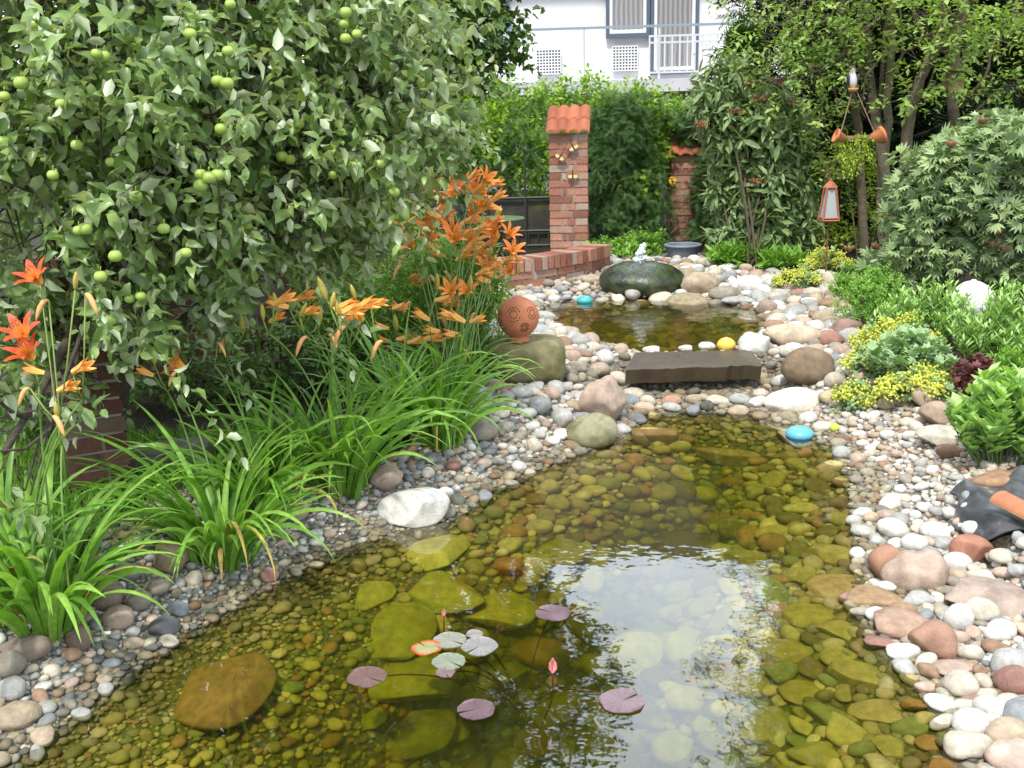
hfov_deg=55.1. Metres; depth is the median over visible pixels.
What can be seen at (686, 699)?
sunken stone
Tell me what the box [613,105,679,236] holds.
ivy
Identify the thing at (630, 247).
ground cover
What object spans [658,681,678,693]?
sunken stone
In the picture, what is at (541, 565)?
sunken stone
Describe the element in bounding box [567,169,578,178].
butterfly ornament
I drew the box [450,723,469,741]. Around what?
sunken stone
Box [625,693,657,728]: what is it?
sunken stone
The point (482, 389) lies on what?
cobble
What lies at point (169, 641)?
cobble
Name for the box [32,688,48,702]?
cobble
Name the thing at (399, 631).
sunken rock
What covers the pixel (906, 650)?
cobble
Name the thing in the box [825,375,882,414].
yellow flowers
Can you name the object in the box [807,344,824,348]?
cobble
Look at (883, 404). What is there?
boulder
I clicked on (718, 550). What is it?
sunken stone
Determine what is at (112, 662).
cobble
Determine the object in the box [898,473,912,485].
cobble
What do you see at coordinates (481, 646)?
lily pad
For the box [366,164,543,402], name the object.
daylily
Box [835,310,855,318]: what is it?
cobble
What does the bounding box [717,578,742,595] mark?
sunken stone
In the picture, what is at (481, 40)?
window
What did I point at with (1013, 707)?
cobble
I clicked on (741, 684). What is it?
sunken rock
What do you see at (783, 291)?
cobble
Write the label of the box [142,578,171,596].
boulder
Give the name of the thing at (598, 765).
sunken stone
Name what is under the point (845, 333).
cobble
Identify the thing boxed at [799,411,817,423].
cobble
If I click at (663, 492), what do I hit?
sunken stone
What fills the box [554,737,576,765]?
sunken stone
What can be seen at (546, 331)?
cobble
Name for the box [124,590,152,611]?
boulder
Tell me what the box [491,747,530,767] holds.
sunken stone
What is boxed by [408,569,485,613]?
sunken rock
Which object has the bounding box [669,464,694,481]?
sunken stone
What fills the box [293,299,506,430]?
daylily
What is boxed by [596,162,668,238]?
trellis gate
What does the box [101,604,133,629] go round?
boulder
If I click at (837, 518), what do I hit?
sunken stone
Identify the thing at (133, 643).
cobble
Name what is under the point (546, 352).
pedestal stone
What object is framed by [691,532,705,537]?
sunken stone
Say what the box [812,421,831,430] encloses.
cobble
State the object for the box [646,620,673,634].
sunken stone
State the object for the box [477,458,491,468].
cobble
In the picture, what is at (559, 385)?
cobble
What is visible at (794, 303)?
cobble
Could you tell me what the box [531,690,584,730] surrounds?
sunken stone
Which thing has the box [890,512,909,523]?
cobble
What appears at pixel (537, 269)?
brick wall
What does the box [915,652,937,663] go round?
cobble
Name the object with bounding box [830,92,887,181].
hanging planter
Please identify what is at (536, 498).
sunken stone
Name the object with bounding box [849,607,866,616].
cobble
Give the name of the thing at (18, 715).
boulder
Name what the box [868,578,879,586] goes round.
cobble
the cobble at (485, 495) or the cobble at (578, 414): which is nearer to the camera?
the cobble at (485, 495)
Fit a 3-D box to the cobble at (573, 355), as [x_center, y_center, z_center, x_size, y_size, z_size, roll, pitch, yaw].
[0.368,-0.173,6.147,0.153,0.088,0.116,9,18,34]
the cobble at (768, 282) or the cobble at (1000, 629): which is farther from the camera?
the cobble at (768, 282)
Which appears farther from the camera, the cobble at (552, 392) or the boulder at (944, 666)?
the cobble at (552, 392)
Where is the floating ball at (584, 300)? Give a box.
[576,295,592,304]
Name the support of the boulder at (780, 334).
on the ground at (158, 412)
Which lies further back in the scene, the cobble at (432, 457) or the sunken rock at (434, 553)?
the cobble at (432, 457)
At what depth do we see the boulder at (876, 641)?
3.09 m
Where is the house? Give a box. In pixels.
[429,0,943,191]
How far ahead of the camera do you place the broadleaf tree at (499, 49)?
12.56 m
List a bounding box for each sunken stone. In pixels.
[386,762,404,767]
[436,614,450,633]
[448,684,499,716]
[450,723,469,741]
[455,647,486,664]
[464,558,484,575]
[466,761,488,767]
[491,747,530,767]
[492,557,523,574]
[497,537,522,555]
[497,708,519,720]
[512,637,570,668]
[514,725,560,758]
[523,554,554,577]
[524,493,547,504]
[525,519,553,534]
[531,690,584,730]
[535,508,555,521]
[544,494,570,510]
[549,574,582,591]
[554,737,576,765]
[566,616,597,638]
[575,727,620,767]
[579,653,616,683]
[580,568,605,592]
[581,485,606,496]
[583,707,613,728]
[584,697,602,710]
[585,549,612,569]
[587,763,611,767]
[599,594,637,618]
[601,630,627,652]
[607,746,628,763]
[608,631,663,680]
[612,713,630,724]
[616,548,643,562]
[621,685,639,692]
[621,753,641,767]
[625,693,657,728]
[640,665,672,689]
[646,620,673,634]
[647,558,673,579]
[649,483,676,502]
[651,729,690,765]
[653,584,664,596]
[658,604,682,619]
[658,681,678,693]
[662,580,694,603]
[662,629,699,664]
[663,532,695,557]
[664,685,704,713]
[667,480,696,499]
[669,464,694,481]
[688,594,719,618]
[689,765,702,767]
[690,717,715,732]
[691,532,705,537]
[691,534,720,550]
[691,563,731,592]
[691,651,721,673]
[695,486,718,502]
[697,586,716,596]
[697,730,735,753]
[698,512,718,526]
[705,605,733,631]
[711,543,731,560]
[713,752,738,767]
[714,634,740,645]
[717,516,737,524]
[717,521,747,539]
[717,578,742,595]
[727,647,760,663]
[736,525,758,547]
[737,557,768,577]
[739,699,757,713]
[745,483,769,500]
[752,575,789,607]
[754,525,787,538]
[757,532,788,551]
[758,743,780,756]
[760,470,785,487]
[761,495,785,507]
[763,660,798,683]
[766,505,784,516]
[767,602,788,615]
[770,574,790,584]
[781,567,816,581]
[782,502,819,514]
[784,457,807,470]
[784,540,809,558]
[785,732,806,746]
[788,715,813,734]
[797,656,823,679]
[797,765,813,767]
[802,477,830,492]
[802,701,846,725]
[814,525,839,538]
[825,711,866,747]
[826,512,848,525]
[834,684,851,701]
[863,753,897,767]
[890,717,929,737]
[899,698,929,710]
[913,711,935,723]
[914,734,939,750]
[927,758,957,767]
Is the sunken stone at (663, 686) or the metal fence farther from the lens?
the metal fence
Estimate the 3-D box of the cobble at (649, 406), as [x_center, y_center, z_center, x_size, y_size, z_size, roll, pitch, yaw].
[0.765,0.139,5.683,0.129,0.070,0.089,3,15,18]
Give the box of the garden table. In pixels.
[481,215,524,256]
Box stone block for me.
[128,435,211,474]
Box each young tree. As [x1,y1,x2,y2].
[701,0,1023,230]
[765,0,876,260]
[828,0,943,267]
[867,0,1022,231]
[945,0,1023,135]
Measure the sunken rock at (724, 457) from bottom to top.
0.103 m
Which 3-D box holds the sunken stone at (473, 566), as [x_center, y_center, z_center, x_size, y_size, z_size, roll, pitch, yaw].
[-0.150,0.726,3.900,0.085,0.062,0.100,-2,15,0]
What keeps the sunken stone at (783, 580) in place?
on the ground at (158, 412)
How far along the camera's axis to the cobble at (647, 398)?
5.75 m
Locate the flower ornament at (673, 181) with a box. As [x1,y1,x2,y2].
[668,177,676,184]
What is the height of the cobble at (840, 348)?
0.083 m
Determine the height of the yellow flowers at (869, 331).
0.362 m
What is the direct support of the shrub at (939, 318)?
on the ground at (158, 412)
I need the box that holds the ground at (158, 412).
[0,166,1023,767]
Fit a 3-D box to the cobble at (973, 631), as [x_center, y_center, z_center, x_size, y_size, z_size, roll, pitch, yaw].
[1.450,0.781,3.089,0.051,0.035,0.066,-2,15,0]
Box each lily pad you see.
[347,666,520,709]
[411,640,508,692]
[432,652,518,703]
[433,631,519,704]
[436,667,519,707]
[457,693,521,720]
[461,636,521,707]
[466,629,518,701]
[522,604,570,708]
[522,688,644,713]
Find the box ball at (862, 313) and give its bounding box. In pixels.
[826,260,909,328]
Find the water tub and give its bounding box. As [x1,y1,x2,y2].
[664,242,701,257]
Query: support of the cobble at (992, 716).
on the ground at (158, 412)
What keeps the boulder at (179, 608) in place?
on the ground at (158, 412)
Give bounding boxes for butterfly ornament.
[555,150,566,160]
[566,140,577,150]
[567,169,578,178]
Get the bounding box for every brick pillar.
[50,274,131,489]
[546,104,589,250]
[667,130,707,240]
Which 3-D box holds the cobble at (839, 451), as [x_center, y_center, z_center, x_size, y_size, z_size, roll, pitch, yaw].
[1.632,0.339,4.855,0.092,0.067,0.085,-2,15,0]
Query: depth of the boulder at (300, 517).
4.01 m
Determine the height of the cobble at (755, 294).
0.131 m
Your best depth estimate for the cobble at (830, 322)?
6.84 m
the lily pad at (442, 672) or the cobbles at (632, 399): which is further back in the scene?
the cobbles at (632, 399)
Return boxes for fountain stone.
[599,242,683,297]
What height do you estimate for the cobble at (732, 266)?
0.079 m
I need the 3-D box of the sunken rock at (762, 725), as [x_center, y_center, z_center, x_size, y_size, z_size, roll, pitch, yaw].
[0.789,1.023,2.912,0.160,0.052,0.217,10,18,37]
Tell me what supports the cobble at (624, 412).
on the ground at (158, 412)
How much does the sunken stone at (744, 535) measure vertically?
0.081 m
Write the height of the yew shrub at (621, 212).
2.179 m
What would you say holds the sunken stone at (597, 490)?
on the ground at (158, 412)
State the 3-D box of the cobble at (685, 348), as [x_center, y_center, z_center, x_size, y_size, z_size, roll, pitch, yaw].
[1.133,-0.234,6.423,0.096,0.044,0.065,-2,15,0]
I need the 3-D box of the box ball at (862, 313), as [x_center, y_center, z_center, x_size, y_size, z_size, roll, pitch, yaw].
[2.461,-0.549,6.720,0.558,0.580,0.546,-11,17,-32]
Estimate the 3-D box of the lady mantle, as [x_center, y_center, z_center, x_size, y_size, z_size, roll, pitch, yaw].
[2.168,-0.157,5.302,0.508,0.356,0.426,-2,15,0]
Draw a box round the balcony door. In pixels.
[650,0,698,74]
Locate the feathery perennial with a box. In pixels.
[284,214,521,379]
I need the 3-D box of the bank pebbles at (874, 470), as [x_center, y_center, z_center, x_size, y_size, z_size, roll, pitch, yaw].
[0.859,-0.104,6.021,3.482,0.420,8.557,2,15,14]
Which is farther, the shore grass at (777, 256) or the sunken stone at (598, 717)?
the shore grass at (777, 256)
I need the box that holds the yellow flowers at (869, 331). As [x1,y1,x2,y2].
[847,311,947,345]
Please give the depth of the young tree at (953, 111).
8.73 m
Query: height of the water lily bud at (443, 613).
0.450 m
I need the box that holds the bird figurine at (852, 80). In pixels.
[846,66,859,91]
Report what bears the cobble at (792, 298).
on the ground at (158, 412)
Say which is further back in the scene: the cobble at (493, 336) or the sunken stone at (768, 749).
the cobble at (493, 336)
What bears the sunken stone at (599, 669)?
on the ground at (158, 412)
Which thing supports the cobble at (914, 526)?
on the ground at (158, 412)
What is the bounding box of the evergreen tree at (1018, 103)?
[854,0,1023,220]
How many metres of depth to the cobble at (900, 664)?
2.95 m
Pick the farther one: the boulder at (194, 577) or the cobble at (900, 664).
the boulder at (194, 577)
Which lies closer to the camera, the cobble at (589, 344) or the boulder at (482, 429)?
the boulder at (482, 429)
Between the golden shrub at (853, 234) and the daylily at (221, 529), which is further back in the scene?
the golden shrub at (853, 234)
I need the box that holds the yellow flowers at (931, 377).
[873,359,970,406]
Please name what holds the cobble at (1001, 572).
on the ground at (158, 412)
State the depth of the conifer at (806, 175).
11.03 m
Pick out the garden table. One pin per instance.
(507, 218)
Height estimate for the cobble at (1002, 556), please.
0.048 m
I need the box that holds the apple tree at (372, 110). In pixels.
[0,0,512,544]
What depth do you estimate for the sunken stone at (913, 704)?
2.79 m
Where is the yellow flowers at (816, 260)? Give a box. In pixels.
[797,246,855,273]
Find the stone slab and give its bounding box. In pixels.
[625,350,761,383]
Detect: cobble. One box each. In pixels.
[29,726,54,746]
[30,743,45,761]
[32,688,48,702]
[34,681,52,689]
[37,713,56,726]
[38,700,56,716]
[42,663,60,677]
[61,647,81,661]
[61,691,75,704]
[64,676,78,688]
[71,707,91,721]
[96,673,111,683]
[97,681,113,696]
[102,658,120,668]
[123,637,144,648]
[125,625,140,636]
[158,634,179,648]
[379,462,397,468]
[421,452,441,463]
[421,467,434,478]
[439,487,453,496]
[472,387,490,398]
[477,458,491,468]
[478,489,491,503]
[482,331,505,343]
[485,381,512,391]
[486,320,499,330]
[493,406,509,418]
[497,421,514,431]
[500,390,514,400]
[504,479,519,489]
[510,385,532,398]
[511,460,526,471]
[513,430,527,439]
[520,407,536,417]
[522,294,537,300]
[524,381,543,390]
[527,396,551,414]
[527,438,542,452]
[532,301,544,308]
[533,324,549,332]
[538,311,555,318]
[542,329,556,333]
[544,386,560,399]
[547,380,564,393]
[551,408,573,427]
[553,428,566,439]
[554,326,568,334]
[559,336,572,345]
[563,382,572,390]
[564,373,579,384]
[565,345,579,351]
[565,350,581,360]
[566,326,578,331]
[566,331,578,337]
[566,361,587,372]
[566,399,580,411]
[570,334,590,344]
[570,390,581,397]
[573,295,581,304]
[573,412,588,417]
[585,332,599,342]
[586,342,599,347]
[590,362,609,376]
[596,349,614,364]
[600,375,617,383]
[608,371,626,385]
[611,294,624,305]
[613,343,627,351]
[617,423,631,433]
[621,408,626,415]
[623,387,644,397]
[625,289,640,301]
[626,412,646,424]
[633,402,655,411]
[639,395,655,404]
[642,346,659,351]
[648,291,671,305]
[662,402,680,411]
[678,345,691,350]
[679,268,696,274]
[685,405,699,415]
[697,257,715,267]
[698,342,715,350]
[715,275,725,282]
[718,263,737,269]
[720,272,736,279]
[727,405,748,416]
[748,269,763,276]
[748,396,765,406]
[750,289,768,300]
[753,388,768,395]
[755,299,777,313]
[756,284,770,293]
[760,274,775,280]
[763,319,783,328]
[764,278,779,287]
[766,313,787,320]
[770,295,786,302]
[771,289,790,294]
[771,374,788,386]
[774,300,785,304]
[779,342,803,356]
[780,281,805,289]
[783,304,807,314]
[786,295,801,302]
[786,301,800,306]
[787,321,803,323]
[794,316,811,323]
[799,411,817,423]
[801,298,817,304]
[803,287,822,294]
[805,320,824,328]
[807,338,820,344]
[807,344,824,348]
[808,291,823,301]
[809,345,823,350]
[812,309,840,321]
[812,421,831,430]
[813,269,836,283]
[816,283,834,290]
[818,298,839,306]
[818,390,834,403]
[823,307,839,311]
[823,371,846,386]
[824,286,837,295]
[824,319,836,326]
[830,293,848,300]
[830,344,851,354]
[832,446,851,457]
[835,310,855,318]
[835,365,852,376]
[837,302,853,309]
[838,327,864,343]
[838,592,848,603]
[841,349,855,358]
[845,514,863,524]
[848,370,869,380]
[849,547,864,557]
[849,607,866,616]
[850,453,866,462]
[850,524,874,535]
[852,507,871,516]
[863,512,879,522]
[864,377,879,386]
[865,606,881,619]
[868,535,886,544]
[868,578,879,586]
[876,510,895,518]
[879,493,901,508]
[879,581,896,590]
[886,643,920,658]
[887,537,901,547]
[888,601,918,612]
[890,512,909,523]
[892,656,915,674]
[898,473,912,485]
[899,417,914,426]
[900,635,913,643]
[903,590,934,605]
[910,521,923,531]
[913,482,929,490]
[914,457,928,466]
[914,681,935,692]
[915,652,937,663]
[916,662,940,678]
[918,608,934,619]
[922,546,941,554]
[923,535,934,546]
[923,693,955,712]
[929,713,952,730]
[933,605,948,617]
[934,536,950,549]
[934,585,951,593]
[941,506,955,518]
[941,669,979,696]
[943,730,993,760]
[946,575,960,586]
[949,568,965,578]
[951,708,990,733]
[954,699,972,708]
[955,631,970,642]
[957,644,984,660]
[960,694,977,699]
[961,490,968,498]
[961,521,976,533]
[964,625,981,638]
[966,569,995,578]
[972,664,988,673]
[974,673,992,687]
[976,688,997,696]
[976,762,990,767]
[979,765,994,767]
[980,460,997,468]
[984,618,1016,641]
[984,716,1023,740]
[988,713,999,720]
[989,548,1012,564]
[989,616,1009,620]
[990,647,1023,671]
[992,567,1010,577]
[996,693,1018,703]
[1002,696,1023,721]
[1007,564,1023,577]
[1011,619,1023,635]
[1016,537,1023,548]
[1016,641,1023,650]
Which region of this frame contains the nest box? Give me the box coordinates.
[939,68,971,90]
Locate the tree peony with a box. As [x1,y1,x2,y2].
[839,105,1023,298]
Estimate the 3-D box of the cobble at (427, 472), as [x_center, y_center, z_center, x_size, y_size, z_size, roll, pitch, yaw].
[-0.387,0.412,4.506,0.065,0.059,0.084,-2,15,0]
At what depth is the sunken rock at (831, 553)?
3.81 m
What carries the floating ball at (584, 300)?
on the upper pond water
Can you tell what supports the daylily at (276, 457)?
on the ground at (158, 412)
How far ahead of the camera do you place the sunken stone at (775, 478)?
4.75 m
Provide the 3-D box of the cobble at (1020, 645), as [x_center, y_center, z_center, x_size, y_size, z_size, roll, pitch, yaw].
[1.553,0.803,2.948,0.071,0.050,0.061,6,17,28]
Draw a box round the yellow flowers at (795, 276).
[767,266,829,289]
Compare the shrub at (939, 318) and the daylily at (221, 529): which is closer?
the daylily at (221, 529)
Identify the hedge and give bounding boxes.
[12,69,608,254]
[305,62,706,217]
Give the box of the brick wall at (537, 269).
[476,243,610,290]
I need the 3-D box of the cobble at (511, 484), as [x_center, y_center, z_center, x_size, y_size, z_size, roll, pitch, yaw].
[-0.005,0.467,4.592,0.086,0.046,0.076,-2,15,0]
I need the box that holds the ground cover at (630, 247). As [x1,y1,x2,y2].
[582,226,665,257]
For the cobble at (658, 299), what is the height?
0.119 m
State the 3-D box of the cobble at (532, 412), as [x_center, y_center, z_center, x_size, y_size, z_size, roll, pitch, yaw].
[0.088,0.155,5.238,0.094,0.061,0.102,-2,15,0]
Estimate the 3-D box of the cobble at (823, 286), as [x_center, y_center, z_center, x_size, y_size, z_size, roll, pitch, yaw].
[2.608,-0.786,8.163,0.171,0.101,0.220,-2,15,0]
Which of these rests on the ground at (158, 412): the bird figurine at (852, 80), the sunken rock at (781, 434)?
the sunken rock at (781, 434)
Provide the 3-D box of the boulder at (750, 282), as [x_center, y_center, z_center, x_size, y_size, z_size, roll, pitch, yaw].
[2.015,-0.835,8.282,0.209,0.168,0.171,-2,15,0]
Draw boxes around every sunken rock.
[174,652,276,730]
[355,580,396,610]
[361,707,387,729]
[368,653,461,702]
[371,600,437,660]
[388,698,456,759]
[404,535,470,571]
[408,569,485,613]
[458,591,539,630]
[478,662,527,693]
[531,609,557,626]
[540,538,589,566]
[630,427,678,443]
[696,447,759,465]
[710,670,769,697]
[724,549,765,564]
[725,612,769,633]
[739,706,787,745]
[756,639,812,662]
[776,679,821,706]
[777,428,795,447]
[782,603,834,627]
[785,741,839,767]
[805,544,851,563]
[805,574,855,598]
[814,620,850,640]
[819,646,857,664]
[827,660,880,687]
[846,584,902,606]
[847,699,900,723]
[870,734,904,758]
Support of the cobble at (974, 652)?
on the ground at (158, 412)
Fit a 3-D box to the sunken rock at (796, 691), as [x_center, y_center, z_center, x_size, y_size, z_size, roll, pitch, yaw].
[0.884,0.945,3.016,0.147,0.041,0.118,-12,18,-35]
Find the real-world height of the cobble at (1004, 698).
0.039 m
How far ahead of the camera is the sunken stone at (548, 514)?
4.36 m
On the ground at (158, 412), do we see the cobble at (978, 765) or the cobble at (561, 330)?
the cobble at (561, 330)
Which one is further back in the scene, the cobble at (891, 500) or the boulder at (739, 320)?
the boulder at (739, 320)
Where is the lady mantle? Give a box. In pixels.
[865,322,961,377]
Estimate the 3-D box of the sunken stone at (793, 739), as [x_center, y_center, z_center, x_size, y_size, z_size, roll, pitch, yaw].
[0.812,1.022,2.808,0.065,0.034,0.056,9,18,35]
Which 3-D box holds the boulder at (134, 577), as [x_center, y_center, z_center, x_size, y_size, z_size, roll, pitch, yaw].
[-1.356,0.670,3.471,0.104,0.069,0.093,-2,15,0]
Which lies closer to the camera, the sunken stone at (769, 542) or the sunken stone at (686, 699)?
the sunken stone at (686, 699)
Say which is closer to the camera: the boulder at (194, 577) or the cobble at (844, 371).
the boulder at (194, 577)
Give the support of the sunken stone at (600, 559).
on the ground at (158, 412)
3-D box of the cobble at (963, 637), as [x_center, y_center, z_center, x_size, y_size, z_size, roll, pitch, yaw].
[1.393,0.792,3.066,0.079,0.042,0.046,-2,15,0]
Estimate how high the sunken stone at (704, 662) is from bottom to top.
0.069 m
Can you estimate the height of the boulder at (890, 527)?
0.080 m
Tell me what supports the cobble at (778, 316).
on the ground at (158, 412)
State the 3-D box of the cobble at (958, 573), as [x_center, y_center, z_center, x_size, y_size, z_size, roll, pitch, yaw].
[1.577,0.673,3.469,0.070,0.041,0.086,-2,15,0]
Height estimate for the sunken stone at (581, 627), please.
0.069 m
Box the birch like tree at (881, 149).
[693,0,918,236]
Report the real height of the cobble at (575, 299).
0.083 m
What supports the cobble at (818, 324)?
on the ground at (158, 412)
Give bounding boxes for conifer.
[657,19,773,246]
[770,84,846,238]
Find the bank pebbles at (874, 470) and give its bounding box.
[0,254,1023,767]
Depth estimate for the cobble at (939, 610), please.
3.22 m
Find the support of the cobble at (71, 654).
on the ground at (158, 412)
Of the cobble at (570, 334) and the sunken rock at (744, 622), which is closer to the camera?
the sunken rock at (744, 622)
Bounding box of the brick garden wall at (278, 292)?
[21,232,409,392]
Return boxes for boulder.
[0,633,51,662]
[0,650,26,678]
[0,675,26,701]
[0,700,42,731]
[64,625,92,650]
[87,581,124,610]
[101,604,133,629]
[112,563,143,581]
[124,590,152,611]
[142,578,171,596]
[148,615,180,635]
[153,540,187,573]
[165,601,189,616]
[185,570,202,585]
[259,567,279,582]
[281,500,309,520]
[369,465,402,490]
[377,487,449,527]
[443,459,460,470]
[468,418,498,441]
[566,412,617,448]
[578,380,626,419]
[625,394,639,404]
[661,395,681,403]
[664,292,709,312]
[681,272,720,293]
[684,394,702,403]
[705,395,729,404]
[708,285,740,299]
[721,296,754,303]
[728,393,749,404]
[730,316,752,325]
[738,275,763,290]
[738,335,769,353]
[762,323,820,345]
[763,387,818,413]
[780,347,834,384]
[819,329,843,344]
[830,318,862,332]
[864,635,900,647]
[867,543,900,578]
[874,607,928,638]
[876,517,908,537]
[877,396,894,409]
[880,549,948,592]
[893,393,914,406]
[900,533,928,550]
[907,619,957,658]
[909,383,940,405]
[915,424,959,445]
[917,401,949,424]
[919,521,950,537]
[931,659,973,675]
[936,444,964,458]
[943,552,972,569]
[943,603,974,629]
[944,576,1023,618]
[948,534,992,561]
[950,279,993,316]
[964,597,1000,621]
[970,469,1011,487]
[972,695,1004,715]
[980,638,1011,653]
[984,738,1023,767]
[992,664,1023,694]
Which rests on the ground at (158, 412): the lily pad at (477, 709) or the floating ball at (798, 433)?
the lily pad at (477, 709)
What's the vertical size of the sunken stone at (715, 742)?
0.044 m
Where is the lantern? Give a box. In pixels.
[817,162,839,271]
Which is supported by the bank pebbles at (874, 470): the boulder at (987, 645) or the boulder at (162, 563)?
the boulder at (987, 645)
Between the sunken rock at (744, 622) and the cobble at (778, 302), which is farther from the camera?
the cobble at (778, 302)
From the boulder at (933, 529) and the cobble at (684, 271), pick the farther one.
the cobble at (684, 271)
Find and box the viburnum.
[681,45,829,268]
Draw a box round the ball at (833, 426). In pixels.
[830,423,838,430]
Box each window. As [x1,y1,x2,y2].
[474,0,509,45]
[606,0,649,37]
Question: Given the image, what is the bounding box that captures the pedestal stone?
[487,334,565,383]
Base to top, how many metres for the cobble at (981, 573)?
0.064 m
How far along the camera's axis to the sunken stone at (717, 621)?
3.53 m
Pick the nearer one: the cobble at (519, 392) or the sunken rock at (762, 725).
the sunken rock at (762, 725)
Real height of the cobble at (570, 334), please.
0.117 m
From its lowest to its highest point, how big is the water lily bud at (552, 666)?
0.474 m
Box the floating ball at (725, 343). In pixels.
[717,337,735,350]
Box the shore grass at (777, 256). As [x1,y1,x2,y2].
[704,236,810,270]
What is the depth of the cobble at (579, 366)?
5.95 m
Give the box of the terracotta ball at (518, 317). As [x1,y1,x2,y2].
[497,296,538,342]
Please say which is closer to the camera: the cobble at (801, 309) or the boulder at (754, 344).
the boulder at (754, 344)
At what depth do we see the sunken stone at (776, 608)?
3.44 m
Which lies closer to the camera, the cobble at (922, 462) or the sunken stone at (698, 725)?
the sunken stone at (698, 725)
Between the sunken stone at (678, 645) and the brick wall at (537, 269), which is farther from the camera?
the brick wall at (537, 269)
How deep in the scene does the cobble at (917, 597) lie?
3.30 m
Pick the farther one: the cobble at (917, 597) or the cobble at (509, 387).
the cobble at (509, 387)
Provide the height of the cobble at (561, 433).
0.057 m
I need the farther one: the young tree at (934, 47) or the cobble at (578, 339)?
the young tree at (934, 47)
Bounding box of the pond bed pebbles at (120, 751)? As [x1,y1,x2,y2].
[10,299,984,767]
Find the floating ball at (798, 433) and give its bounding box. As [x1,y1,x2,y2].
[785,425,813,441]
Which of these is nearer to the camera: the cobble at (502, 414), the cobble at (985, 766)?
the cobble at (985, 766)
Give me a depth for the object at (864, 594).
3.35 m
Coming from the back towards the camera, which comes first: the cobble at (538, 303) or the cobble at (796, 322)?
the cobble at (538, 303)
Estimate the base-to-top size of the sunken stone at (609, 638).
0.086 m
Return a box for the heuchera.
[941,351,1000,397]
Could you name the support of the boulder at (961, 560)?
on the bank pebbles at (874, 470)
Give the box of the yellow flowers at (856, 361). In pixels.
[836,339,882,380]
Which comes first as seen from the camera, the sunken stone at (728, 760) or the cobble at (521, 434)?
the sunken stone at (728, 760)
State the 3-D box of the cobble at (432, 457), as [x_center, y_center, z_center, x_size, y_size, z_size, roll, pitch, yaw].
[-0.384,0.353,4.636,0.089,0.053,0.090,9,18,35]
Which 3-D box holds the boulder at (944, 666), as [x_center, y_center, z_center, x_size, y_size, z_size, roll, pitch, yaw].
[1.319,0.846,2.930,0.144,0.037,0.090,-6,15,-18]
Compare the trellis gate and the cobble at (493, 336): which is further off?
the trellis gate
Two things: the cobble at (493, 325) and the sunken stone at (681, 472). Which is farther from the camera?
the cobble at (493, 325)
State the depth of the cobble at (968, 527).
3.67 m
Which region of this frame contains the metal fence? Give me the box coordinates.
[487,156,550,248]
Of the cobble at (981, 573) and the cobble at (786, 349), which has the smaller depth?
the cobble at (981, 573)
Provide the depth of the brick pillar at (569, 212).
9.65 m
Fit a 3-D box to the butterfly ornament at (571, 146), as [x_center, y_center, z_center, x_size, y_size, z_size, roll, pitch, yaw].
[0.582,-2.303,9.488,0.114,0.101,0.016,-2,15,0]
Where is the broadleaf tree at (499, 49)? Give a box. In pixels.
[43,0,544,116]
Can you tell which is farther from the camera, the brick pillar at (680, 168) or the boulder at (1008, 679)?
the brick pillar at (680, 168)
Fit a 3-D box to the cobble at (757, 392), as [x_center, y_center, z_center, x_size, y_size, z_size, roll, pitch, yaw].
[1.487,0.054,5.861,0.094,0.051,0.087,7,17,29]
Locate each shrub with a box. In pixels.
[0,50,470,342]
[0,285,453,446]
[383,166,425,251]
[580,86,686,248]
[792,143,890,259]
[827,255,889,305]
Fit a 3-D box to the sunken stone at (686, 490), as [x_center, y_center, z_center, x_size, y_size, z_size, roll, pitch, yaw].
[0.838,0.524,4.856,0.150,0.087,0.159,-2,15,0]
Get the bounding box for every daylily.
[0,257,217,644]
[0,405,154,578]
[23,348,372,583]
[105,314,396,525]
[175,362,408,486]
[183,276,490,524]
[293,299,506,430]
[338,273,540,457]
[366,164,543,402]
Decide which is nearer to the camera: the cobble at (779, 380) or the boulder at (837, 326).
the cobble at (779, 380)
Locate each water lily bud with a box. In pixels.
[442,609,519,709]
[522,658,556,729]
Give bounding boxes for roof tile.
[989,491,1023,518]
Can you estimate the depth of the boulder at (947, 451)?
4.36 m
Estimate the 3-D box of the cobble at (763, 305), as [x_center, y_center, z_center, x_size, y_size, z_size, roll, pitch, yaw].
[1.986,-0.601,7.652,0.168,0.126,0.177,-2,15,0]
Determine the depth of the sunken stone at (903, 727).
2.71 m
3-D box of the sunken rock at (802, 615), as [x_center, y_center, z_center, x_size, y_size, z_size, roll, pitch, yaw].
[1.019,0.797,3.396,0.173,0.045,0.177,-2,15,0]
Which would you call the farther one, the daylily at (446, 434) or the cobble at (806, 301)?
the cobble at (806, 301)
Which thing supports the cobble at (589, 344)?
on the ground at (158, 412)
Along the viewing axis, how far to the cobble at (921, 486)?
4.16 m
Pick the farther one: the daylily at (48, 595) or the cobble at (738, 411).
the cobble at (738, 411)
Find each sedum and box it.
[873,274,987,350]
[940,361,1023,466]
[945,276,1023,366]
[987,343,1023,372]
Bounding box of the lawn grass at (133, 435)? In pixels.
[0,421,289,572]
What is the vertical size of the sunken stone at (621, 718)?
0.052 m
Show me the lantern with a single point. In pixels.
(829, 209)
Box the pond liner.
[950,465,1023,540]
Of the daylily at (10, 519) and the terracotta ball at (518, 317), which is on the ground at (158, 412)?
the daylily at (10, 519)
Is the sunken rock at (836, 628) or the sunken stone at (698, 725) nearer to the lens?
the sunken stone at (698, 725)

